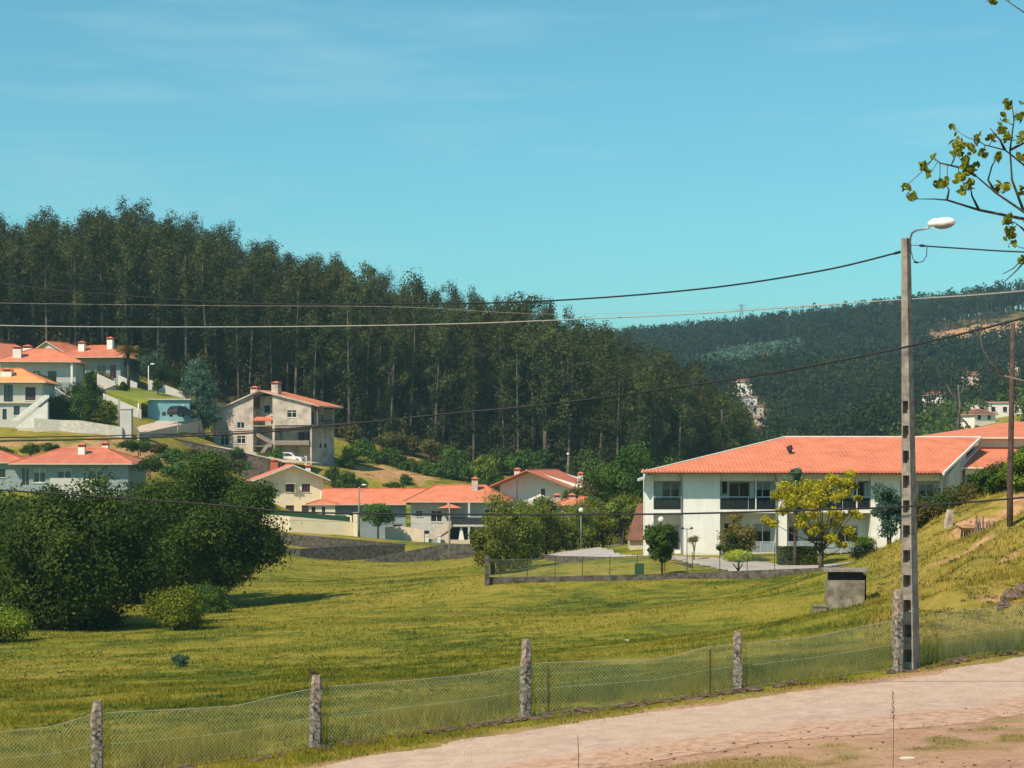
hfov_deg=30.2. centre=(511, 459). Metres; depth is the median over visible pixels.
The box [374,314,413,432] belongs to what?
eucalyptus tree
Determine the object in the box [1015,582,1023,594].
rock
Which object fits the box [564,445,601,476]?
wild shrub
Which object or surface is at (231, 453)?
wild shrub
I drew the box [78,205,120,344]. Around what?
eucalyptus tree
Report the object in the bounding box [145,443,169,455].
wild shrub
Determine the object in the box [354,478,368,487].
wild shrub
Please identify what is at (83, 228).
eucalyptus wood
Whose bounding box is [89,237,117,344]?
eucalyptus tree
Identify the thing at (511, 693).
wire fence
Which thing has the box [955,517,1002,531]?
earth mound
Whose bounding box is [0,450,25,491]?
bungalow
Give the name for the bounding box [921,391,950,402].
valley house
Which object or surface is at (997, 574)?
bank grass
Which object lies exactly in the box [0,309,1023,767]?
ground
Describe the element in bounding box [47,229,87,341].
eucalyptus tree
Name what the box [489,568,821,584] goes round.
meadow wall
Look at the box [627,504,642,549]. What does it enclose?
tiled shed
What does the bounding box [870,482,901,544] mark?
dark evergreen
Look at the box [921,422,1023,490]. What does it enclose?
white wing building
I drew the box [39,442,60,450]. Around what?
wild shrub
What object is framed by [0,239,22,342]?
eucalyptus tree
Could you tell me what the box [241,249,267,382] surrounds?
eucalyptus tree
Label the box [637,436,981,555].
white building
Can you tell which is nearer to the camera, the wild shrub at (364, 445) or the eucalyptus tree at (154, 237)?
the wild shrub at (364, 445)
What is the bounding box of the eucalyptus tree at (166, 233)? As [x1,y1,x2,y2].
[150,221,193,346]
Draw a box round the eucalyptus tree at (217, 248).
[195,243,234,361]
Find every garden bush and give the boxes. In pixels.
[38,374,53,379]
[49,392,61,419]
[50,392,81,419]
[64,381,92,396]
[64,391,94,420]
[75,390,107,423]
[82,381,104,396]
[83,369,103,384]
[93,371,113,383]
[96,394,106,404]
[96,400,117,423]
[117,381,128,390]
[124,360,137,377]
[131,347,152,378]
[136,347,168,380]
[152,368,176,384]
[152,378,163,394]
[161,363,188,387]
[208,401,224,431]
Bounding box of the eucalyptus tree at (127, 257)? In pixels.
[110,241,138,348]
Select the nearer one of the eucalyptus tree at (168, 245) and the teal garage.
the teal garage
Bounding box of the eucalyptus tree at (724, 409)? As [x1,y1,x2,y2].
[711,407,735,450]
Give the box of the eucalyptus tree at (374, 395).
[359,307,384,404]
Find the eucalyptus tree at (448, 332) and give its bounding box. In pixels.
[422,314,459,444]
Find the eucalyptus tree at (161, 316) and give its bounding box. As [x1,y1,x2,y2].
[147,251,177,378]
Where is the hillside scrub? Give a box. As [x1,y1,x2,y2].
[685,336,804,363]
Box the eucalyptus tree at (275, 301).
[259,286,285,380]
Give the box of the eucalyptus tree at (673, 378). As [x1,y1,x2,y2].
[662,365,698,460]
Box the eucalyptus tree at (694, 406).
[687,385,701,457]
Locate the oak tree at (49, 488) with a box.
[8,483,100,519]
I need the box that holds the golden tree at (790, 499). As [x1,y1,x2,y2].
[760,469,865,567]
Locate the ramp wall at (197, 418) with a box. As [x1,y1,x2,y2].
[137,417,204,440]
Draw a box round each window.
[0,469,5,477]
[3,409,6,418]
[13,406,19,415]
[34,468,45,482]
[57,468,70,477]
[89,468,102,479]
[236,422,244,428]
[237,436,244,443]
[264,405,269,412]
[285,484,294,492]
[286,505,293,510]
[287,410,295,417]
[298,432,309,442]
[301,484,310,492]
[302,505,308,511]
[430,510,442,522]
[484,509,494,516]
[721,482,727,494]
[729,482,749,497]
[754,482,770,497]
[789,527,796,542]
[918,484,933,497]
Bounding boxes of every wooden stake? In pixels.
[975,514,978,532]
[982,516,983,532]
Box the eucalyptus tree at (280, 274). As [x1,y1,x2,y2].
[261,257,284,365]
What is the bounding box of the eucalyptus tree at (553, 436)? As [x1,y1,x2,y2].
[539,326,562,448]
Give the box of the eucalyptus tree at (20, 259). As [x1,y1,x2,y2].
[7,239,32,341]
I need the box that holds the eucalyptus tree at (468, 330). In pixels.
[445,316,495,457]
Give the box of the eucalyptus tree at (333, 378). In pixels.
[324,297,356,415]
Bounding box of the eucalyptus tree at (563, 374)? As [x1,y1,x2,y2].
[540,339,580,456]
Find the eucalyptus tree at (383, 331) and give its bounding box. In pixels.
[377,309,399,379]
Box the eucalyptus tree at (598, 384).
[585,358,625,458]
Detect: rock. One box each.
[996,599,1010,609]
[1000,588,1022,599]
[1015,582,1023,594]
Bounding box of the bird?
[308,669,318,674]
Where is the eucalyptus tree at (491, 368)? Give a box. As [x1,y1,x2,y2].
[477,325,503,429]
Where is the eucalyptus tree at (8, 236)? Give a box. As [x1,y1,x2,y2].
[3,226,12,242]
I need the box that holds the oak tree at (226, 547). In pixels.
[130,447,302,602]
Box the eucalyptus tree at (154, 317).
[140,254,176,368]
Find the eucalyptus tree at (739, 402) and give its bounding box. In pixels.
[732,394,750,424]
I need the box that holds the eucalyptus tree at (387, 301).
[373,294,394,390]
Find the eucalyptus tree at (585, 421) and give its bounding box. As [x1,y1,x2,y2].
[577,360,611,455]
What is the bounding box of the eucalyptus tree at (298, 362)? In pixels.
[272,259,328,394]
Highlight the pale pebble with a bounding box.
[899,756,915,759]
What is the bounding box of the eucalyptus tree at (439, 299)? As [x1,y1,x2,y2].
[428,283,452,406]
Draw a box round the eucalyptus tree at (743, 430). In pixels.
[734,417,750,446]
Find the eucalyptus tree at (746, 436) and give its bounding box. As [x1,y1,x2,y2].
[736,420,755,447]
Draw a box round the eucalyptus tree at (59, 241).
[47,226,80,327]
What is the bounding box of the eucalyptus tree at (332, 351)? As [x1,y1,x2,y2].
[321,296,345,389]
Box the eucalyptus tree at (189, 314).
[178,237,226,396]
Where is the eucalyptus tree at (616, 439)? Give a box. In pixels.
[597,365,638,456]
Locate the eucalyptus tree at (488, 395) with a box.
[470,342,493,452]
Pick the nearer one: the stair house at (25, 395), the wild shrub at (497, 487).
the stair house at (25, 395)
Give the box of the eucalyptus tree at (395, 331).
[384,305,401,389]
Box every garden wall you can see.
[97,374,115,388]
[98,384,117,399]
[103,393,141,418]
[118,375,137,387]
[149,380,189,398]
[262,514,352,535]
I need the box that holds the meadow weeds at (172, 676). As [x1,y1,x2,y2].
[0,488,1023,735]
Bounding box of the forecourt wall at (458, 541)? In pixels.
[441,540,469,543]
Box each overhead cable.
[0,252,897,304]
[0,291,1023,327]
[0,317,1023,441]
[0,422,346,437]
[0,489,1023,515]
[23,290,1019,313]
[922,245,1023,252]
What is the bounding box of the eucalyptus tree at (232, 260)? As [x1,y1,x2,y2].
[208,241,239,373]
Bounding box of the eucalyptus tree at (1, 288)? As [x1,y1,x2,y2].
[0,234,11,341]
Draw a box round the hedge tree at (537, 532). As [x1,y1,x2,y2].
[507,504,548,569]
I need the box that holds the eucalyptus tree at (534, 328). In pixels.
[505,315,553,452]
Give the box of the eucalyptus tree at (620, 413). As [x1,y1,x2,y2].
[604,369,632,467]
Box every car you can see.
[167,406,194,416]
[282,452,305,462]
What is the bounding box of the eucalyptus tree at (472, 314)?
[466,293,486,413]
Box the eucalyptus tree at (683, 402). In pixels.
[664,386,700,459]
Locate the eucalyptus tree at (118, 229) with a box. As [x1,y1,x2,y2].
[108,218,142,346]
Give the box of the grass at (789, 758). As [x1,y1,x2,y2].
[658,725,1023,767]
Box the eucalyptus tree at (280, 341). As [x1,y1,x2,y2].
[274,282,307,391]
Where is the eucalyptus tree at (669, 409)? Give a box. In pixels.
[662,372,681,459]
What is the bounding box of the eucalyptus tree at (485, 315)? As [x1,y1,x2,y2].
[474,304,504,453]
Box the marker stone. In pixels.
[944,509,953,527]
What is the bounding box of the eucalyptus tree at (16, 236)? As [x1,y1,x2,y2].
[5,219,24,327]
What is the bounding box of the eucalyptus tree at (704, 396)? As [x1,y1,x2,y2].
[694,384,721,451]
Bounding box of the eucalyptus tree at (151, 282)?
[138,218,160,351]
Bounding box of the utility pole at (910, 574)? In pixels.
[893,217,955,669]
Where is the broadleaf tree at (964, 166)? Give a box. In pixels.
[900,0,1023,381]
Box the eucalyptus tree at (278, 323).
[272,259,303,392]
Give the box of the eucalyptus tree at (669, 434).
[643,390,677,459]
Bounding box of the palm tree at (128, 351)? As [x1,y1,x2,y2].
[115,345,140,389]
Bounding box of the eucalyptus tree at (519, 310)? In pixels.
[486,291,540,448]
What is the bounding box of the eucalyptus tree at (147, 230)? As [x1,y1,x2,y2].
[130,219,160,357]
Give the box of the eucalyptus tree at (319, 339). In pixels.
[296,306,335,405]
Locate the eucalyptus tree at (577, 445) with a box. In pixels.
[561,358,588,450]
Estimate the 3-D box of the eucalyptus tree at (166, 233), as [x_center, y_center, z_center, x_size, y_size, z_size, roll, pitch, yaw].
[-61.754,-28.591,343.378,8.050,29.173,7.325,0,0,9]
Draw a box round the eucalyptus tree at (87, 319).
[82,245,96,334]
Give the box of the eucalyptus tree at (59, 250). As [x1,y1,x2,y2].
[48,230,84,342]
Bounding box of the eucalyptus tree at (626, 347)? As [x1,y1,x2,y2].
[619,336,633,360]
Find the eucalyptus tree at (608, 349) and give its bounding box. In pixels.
[582,328,618,450]
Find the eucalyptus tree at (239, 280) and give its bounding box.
[225,262,241,333]
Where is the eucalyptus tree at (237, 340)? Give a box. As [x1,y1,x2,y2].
[218,265,256,399]
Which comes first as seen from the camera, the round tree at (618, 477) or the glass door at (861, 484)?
the glass door at (861, 484)
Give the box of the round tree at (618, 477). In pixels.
[580,436,659,512]
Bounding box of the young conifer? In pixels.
[171,653,189,666]
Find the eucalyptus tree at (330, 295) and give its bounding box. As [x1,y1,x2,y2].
[319,288,340,385]
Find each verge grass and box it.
[0,622,1023,767]
[172,654,1020,767]
[175,650,1022,767]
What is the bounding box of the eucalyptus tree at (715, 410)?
[705,388,727,445]
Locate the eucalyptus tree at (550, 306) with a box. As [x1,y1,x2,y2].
[539,297,568,334]
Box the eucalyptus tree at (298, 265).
[279,256,329,396]
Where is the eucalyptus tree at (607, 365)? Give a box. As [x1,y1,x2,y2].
[599,347,617,459]
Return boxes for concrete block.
[811,605,827,613]
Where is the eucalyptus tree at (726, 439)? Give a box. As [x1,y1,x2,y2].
[718,405,742,451]
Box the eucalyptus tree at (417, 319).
[396,291,426,371]
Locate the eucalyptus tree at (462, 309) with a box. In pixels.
[452,302,472,403]
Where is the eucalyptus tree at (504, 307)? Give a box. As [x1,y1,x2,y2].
[502,295,535,448]
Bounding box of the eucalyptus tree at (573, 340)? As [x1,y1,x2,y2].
[550,328,589,444]
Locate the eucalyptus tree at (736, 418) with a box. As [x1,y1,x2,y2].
[724,398,742,448]
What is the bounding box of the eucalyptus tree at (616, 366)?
[591,354,635,463]
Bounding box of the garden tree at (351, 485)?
[340,481,360,487]
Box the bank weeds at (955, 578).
[869,495,1022,630]
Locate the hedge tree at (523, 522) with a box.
[476,489,535,572]
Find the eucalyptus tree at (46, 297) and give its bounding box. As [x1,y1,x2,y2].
[24,215,65,340]
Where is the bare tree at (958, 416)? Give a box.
[945,383,969,429]
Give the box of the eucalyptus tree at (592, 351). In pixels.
[579,339,604,457]
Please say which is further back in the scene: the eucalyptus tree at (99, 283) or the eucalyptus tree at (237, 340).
the eucalyptus tree at (99, 283)
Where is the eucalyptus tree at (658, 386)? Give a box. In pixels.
[636,362,669,464]
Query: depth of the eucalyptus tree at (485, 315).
321.14 m
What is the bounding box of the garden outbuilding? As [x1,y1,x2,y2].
[306,499,337,514]
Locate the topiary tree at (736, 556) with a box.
[723,549,754,570]
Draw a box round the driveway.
[545,543,852,570]
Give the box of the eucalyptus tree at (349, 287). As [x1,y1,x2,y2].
[323,266,369,422]
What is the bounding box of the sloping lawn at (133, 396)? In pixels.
[104,385,184,408]
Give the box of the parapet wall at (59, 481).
[50,478,91,500]
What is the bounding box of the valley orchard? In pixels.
[876,384,1023,435]
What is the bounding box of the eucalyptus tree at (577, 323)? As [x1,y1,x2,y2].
[565,316,591,439]
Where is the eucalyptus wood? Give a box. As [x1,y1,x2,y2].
[0,195,759,444]
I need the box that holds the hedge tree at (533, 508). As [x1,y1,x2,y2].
[512,498,554,556]
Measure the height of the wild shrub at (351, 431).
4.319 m
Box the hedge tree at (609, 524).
[599,489,642,546]
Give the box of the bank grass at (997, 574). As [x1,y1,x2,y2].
[861,488,1023,650]
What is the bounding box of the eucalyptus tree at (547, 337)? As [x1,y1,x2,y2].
[521,318,563,453]
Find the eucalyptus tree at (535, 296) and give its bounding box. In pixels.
[512,293,546,419]
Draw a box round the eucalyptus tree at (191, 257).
[186,233,197,347]
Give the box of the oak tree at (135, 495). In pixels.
[92,472,193,603]
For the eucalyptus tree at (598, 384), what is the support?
on the ground at (890, 751)
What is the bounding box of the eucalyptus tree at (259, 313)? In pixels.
[238,275,266,380]
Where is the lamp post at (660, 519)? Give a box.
[658,517,663,564]
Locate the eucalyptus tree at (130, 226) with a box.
[119,209,147,343]
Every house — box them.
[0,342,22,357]
[0,345,90,396]
[0,368,61,430]
[36,341,79,351]
[62,336,145,383]
[211,381,343,464]
[243,458,330,511]
[320,488,426,538]
[403,477,513,539]
[489,467,584,506]
[551,493,597,521]
[733,378,752,395]
[739,396,756,404]
[745,405,763,417]
[754,417,769,426]
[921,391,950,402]
[958,371,980,385]
[961,409,998,427]
[967,401,1022,417]
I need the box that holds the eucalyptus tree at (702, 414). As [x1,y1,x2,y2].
[689,399,721,456]
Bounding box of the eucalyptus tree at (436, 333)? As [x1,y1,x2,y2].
[415,309,460,459]
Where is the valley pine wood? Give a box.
[713,352,1023,443]
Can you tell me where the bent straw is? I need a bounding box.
[451,745,472,767]
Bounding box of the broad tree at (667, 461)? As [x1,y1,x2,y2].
[637,454,683,489]
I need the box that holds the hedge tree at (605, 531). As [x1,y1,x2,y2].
[590,496,622,546]
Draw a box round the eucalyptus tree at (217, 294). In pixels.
[194,271,229,394]
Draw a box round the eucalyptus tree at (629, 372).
[602,358,645,443]
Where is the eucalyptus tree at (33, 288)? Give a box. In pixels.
[17,212,53,346]
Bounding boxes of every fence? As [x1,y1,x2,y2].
[0,604,1023,767]
[489,547,788,576]
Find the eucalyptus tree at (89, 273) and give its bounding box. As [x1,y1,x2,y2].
[73,239,91,324]
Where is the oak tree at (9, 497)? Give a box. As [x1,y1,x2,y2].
[0,476,92,615]
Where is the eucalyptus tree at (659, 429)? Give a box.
[636,379,666,467]
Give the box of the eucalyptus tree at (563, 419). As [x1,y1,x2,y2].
[547,341,591,473]
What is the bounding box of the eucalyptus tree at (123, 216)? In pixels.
[116,210,132,338]
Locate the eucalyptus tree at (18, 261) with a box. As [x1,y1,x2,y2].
[6,237,26,318]
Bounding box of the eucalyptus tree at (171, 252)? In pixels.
[160,222,188,358]
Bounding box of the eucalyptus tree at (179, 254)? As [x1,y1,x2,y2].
[157,247,194,359]
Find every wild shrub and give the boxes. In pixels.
[0,446,16,453]
[19,442,42,455]
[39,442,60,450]
[115,439,137,450]
[128,439,149,455]
[134,454,163,476]
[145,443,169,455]
[157,448,190,465]
[157,460,188,479]
[183,448,204,455]
[187,449,224,466]
[219,456,245,473]
[225,446,245,459]
[231,458,252,475]
[257,452,270,456]
[267,448,283,458]
[322,464,339,486]
[331,469,356,487]
[334,458,357,469]
[338,421,363,443]
[339,443,360,461]
[349,436,375,455]
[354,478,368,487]
[363,448,386,464]
[372,429,403,449]
[380,447,401,459]
[382,481,405,487]
[385,450,408,466]
[395,457,420,472]
[397,432,427,456]
[399,474,416,484]
[408,458,433,474]
[418,438,445,461]
[420,462,446,477]
[439,446,469,462]
[439,456,464,479]
[453,458,471,478]
[459,462,483,481]
[471,452,499,479]
[471,477,490,485]
[486,446,509,473]
[486,467,505,484]
[492,477,503,490]
[502,449,534,471]
[510,500,530,512]
[529,447,558,468]
[532,495,562,511]
[561,485,589,499]
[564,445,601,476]
[574,478,593,496]
[577,456,613,476]
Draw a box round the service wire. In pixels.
[11,511,406,523]
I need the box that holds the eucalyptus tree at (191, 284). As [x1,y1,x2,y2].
[187,255,197,359]
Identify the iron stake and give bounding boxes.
[547,666,548,712]
[709,650,710,693]
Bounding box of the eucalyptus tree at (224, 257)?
[205,242,235,385]
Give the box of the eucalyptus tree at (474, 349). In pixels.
[454,334,484,462]
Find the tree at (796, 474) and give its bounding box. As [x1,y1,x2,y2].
[777,467,809,564]
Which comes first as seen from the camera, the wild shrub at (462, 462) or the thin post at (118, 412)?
the thin post at (118, 412)
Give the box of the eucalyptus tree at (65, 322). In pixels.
[55,241,91,341]
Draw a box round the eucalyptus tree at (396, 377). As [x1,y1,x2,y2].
[374,307,407,426]
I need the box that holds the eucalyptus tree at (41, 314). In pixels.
[27,234,52,341]
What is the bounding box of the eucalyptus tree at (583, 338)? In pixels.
[569,321,602,447]
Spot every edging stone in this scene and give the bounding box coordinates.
[180,764,195,767]
[246,757,263,761]
[263,754,273,758]
[317,745,330,750]
[340,741,352,746]
[357,739,371,744]
[424,729,433,733]
[438,727,454,731]
[466,722,483,727]
[487,721,501,725]
[497,718,511,723]
[512,717,519,721]
[526,715,542,719]
[541,712,554,717]
[573,706,592,713]
[587,707,596,711]
[623,702,636,707]
[635,702,647,706]
[658,698,673,702]
[682,696,703,700]
[704,693,716,696]
[720,690,730,694]
[729,689,737,693]
[737,688,747,692]
[744,686,758,691]
[771,683,785,687]
[786,680,799,685]
[886,669,895,673]
[946,659,959,663]
[958,656,970,661]
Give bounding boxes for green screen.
[269,511,349,521]
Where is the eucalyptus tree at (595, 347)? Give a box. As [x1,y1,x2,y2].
[587,336,614,452]
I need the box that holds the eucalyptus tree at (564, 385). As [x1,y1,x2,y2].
[538,337,595,456]
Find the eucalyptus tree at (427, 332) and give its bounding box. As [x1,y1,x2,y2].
[417,322,439,436]
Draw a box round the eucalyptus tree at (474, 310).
[473,300,493,407]
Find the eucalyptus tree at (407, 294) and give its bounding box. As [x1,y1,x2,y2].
[386,277,419,409]
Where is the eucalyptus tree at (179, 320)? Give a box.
[164,272,195,373]
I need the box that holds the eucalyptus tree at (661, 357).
[639,341,674,459]
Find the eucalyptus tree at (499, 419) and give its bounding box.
[487,320,508,439]
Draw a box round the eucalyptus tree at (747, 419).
[734,411,756,447]
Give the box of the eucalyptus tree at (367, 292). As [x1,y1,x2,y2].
[346,271,384,428]
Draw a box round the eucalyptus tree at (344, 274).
[335,265,360,347]
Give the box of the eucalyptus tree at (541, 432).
[522,350,555,447]
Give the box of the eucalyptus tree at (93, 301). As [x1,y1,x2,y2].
[82,211,117,344]
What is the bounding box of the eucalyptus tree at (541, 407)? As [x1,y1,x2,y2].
[529,340,559,444]
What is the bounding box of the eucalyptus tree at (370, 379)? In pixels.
[358,311,382,423]
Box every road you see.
[200,443,316,462]
[316,657,1023,767]
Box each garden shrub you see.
[716,511,759,551]
[716,529,750,552]
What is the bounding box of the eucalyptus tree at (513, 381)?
[496,313,527,442]
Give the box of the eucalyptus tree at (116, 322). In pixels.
[104,243,139,341]
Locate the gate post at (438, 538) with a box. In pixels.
[437,535,440,542]
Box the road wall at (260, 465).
[173,438,281,480]
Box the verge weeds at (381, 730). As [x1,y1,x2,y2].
[46,647,1014,766]
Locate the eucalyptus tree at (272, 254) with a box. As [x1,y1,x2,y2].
[258,235,288,363]
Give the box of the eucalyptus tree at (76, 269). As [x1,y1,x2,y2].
[56,236,88,341]
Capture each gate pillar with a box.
[119,408,133,437]
[352,512,358,536]
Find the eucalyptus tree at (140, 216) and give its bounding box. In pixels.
[121,203,147,345]
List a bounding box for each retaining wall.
[34,418,122,437]
[529,554,691,567]
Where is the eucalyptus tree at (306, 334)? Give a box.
[294,263,327,392]
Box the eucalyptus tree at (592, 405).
[584,363,609,447]
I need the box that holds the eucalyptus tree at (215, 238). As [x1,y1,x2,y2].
[206,231,228,325]
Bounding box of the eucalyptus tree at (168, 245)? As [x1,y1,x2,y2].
[156,236,184,358]
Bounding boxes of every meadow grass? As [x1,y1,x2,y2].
[0,488,1023,684]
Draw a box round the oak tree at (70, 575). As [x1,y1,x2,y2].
[0,460,186,629]
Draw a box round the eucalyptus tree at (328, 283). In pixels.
[304,268,341,400]
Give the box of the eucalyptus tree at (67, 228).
[53,217,83,327]
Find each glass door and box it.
[4,384,12,401]
[22,468,28,484]
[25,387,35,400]
[48,371,56,381]
[97,365,105,373]
[110,365,115,377]
[221,435,228,445]
[662,482,679,497]
[662,524,679,549]
[724,523,739,540]
[754,523,770,542]
[808,527,826,542]
[818,482,833,497]
[833,525,857,542]
[841,483,851,497]
[854,482,863,497]
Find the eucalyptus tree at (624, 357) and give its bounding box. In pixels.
[607,351,641,442]
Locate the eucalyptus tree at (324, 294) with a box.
[298,263,330,342]
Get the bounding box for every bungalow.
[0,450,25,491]
[8,441,145,495]
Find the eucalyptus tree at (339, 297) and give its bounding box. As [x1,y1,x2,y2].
[319,287,353,401]
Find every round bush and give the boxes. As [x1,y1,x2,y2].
[0,598,38,642]
[141,581,209,630]
[193,582,234,613]
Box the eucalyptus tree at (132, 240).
[120,226,153,346]
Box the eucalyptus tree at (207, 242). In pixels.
[189,232,226,352]
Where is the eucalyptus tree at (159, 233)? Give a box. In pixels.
[149,221,168,344]
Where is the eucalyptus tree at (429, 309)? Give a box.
[420,299,443,413]
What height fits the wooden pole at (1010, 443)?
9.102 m
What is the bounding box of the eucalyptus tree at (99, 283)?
[90,221,114,340]
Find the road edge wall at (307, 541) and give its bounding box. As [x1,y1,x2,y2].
[271,532,398,547]
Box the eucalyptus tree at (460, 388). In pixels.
[456,344,481,443]
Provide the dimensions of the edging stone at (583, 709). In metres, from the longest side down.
0.454 x 0.167 x 0.165 m
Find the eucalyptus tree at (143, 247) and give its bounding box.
[133,228,157,357]
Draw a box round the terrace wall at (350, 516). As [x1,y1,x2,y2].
[335,514,351,521]
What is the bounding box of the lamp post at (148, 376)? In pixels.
[148,363,154,394]
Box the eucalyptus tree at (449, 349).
[438,304,462,422]
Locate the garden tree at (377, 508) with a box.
[358,503,395,538]
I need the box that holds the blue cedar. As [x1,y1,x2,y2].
[176,357,221,429]
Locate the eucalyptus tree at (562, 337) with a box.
[531,327,590,454]
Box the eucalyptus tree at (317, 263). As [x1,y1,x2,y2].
[310,252,328,327]
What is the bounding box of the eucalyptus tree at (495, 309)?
[482,303,508,427]
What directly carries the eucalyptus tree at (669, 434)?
on the ground at (890, 751)
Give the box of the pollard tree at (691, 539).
[687,535,698,559]
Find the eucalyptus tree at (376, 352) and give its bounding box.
[361,313,397,431]
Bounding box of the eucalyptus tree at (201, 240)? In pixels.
[187,233,234,358]
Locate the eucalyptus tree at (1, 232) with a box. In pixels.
[0,230,23,286]
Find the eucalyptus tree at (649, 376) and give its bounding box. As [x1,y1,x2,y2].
[640,357,676,465]
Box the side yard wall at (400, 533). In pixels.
[385,526,424,541]
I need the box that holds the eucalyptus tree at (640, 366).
[632,359,645,425]
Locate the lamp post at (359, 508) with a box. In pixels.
[358,484,366,536]
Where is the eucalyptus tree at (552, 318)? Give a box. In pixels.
[537,306,561,345]
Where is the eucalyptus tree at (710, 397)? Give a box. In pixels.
[693,384,723,453]
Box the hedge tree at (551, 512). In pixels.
[525,502,564,553]
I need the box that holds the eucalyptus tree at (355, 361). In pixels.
[343,297,361,370]
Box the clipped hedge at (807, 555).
[776,545,817,564]
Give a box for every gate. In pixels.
[429,539,436,542]
[635,563,643,574]
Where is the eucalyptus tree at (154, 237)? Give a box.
[140,222,181,370]
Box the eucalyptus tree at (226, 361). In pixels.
[212,266,237,390]
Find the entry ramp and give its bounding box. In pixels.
[134,417,205,436]
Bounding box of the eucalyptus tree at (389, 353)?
[370,318,404,429]
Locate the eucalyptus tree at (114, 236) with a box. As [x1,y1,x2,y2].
[102,224,140,342]
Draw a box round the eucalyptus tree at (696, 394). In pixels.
[687,379,706,420]
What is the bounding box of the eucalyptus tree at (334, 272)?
[324,260,340,309]
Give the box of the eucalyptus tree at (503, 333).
[479,304,521,469]
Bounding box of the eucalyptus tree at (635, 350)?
[627,339,654,379]
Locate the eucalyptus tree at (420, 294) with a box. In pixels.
[386,267,433,432]
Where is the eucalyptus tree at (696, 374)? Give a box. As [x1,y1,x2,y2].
[688,360,714,450]
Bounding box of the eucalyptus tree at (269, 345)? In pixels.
[254,294,288,390]
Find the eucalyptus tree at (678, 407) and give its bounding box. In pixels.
[662,377,703,462]
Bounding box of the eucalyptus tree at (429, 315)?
[420,300,433,370]
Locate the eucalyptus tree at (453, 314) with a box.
[433,301,469,432]
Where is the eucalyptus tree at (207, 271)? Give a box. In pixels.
[189,235,229,352]
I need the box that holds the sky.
[0,0,1023,332]
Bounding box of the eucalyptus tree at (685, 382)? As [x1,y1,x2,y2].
[669,374,704,456]
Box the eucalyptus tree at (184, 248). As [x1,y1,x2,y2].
[152,226,221,387]
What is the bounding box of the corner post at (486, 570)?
[485,556,488,585]
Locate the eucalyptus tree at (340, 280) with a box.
[332,261,349,306]
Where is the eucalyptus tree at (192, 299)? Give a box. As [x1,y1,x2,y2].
[173,250,192,351]
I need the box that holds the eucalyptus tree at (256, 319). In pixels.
[237,257,268,382]
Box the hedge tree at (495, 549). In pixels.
[465,516,519,574]
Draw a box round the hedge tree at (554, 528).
[531,502,574,553]
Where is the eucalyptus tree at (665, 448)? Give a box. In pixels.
[642,389,677,456]
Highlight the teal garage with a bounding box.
[148,399,191,422]
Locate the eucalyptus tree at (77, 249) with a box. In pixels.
[57,237,96,345]
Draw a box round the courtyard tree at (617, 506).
[604,497,636,544]
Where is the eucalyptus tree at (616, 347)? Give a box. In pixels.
[606,336,624,453]
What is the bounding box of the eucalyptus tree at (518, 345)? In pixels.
[493,326,538,451]
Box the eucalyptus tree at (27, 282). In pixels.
[10,251,51,344]
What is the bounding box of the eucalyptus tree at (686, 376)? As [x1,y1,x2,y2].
[676,367,699,456]
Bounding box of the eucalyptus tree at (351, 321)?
[334,307,367,410]
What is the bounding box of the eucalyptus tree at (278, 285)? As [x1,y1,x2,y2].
[268,272,294,389]
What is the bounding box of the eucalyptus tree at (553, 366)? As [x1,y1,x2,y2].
[522,321,569,426]
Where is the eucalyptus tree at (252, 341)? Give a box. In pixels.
[218,252,277,386]
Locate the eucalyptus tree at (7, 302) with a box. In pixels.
[0,250,18,340]
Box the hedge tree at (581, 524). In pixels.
[550,503,600,552]
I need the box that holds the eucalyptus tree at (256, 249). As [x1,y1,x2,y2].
[238,239,269,342]
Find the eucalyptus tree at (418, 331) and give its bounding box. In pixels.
[395,295,427,380]
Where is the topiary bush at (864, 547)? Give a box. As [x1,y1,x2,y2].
[847,536,879,559]
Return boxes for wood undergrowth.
[0,297,750,475]
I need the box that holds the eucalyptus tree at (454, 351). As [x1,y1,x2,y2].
[428,324,463,441]
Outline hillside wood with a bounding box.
[589,278,1023,394]
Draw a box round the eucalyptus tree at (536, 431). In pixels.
[526,330,542,444]
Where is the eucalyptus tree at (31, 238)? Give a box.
[11,210,61,345]
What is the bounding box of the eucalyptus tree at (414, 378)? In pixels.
[395,305,436,435]
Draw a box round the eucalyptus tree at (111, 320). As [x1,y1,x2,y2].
[89,224,123,336]
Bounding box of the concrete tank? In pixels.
[822,567,868,609]
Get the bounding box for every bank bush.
[895,493,948,529]
[916,499,946,525]
[922,492,960,511]
[929,484,960,507]
[951,482,962,504]
[957,479,988,501]
[964,469,1006,493]
[974,464,997,472]
[987,452,1022,487]
[997,449,1023,490]
[1014,446,1023,453]
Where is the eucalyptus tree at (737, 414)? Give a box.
[696,388,750,455]
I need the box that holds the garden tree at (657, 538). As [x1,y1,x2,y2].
[642,523,679,573]
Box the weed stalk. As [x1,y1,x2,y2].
[890,690,895,765]
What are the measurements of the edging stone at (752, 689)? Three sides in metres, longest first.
0.384 x 0.172 x 0.137 m
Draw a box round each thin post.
[118,398,119,426]
[177,420,178,435]
[449,504,449,558]
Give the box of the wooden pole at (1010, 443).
[1007,323,1014,526]
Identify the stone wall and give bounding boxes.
[283,544,404,560]
[362,544,475,561]
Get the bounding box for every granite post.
[90,699,103,767]
[308,674,321,748]
[519,639,531,717]
[733,630,742,688]
[892,589,903,672]
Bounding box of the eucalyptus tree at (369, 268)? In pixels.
[355,260,386,393]
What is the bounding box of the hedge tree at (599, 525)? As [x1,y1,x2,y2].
[558,493,611,548]
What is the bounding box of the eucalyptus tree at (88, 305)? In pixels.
[78,241,93,329]
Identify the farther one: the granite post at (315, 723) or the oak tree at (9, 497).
the oak tree at (9, 497)
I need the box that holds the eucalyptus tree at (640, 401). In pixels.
[620,369,651,456]

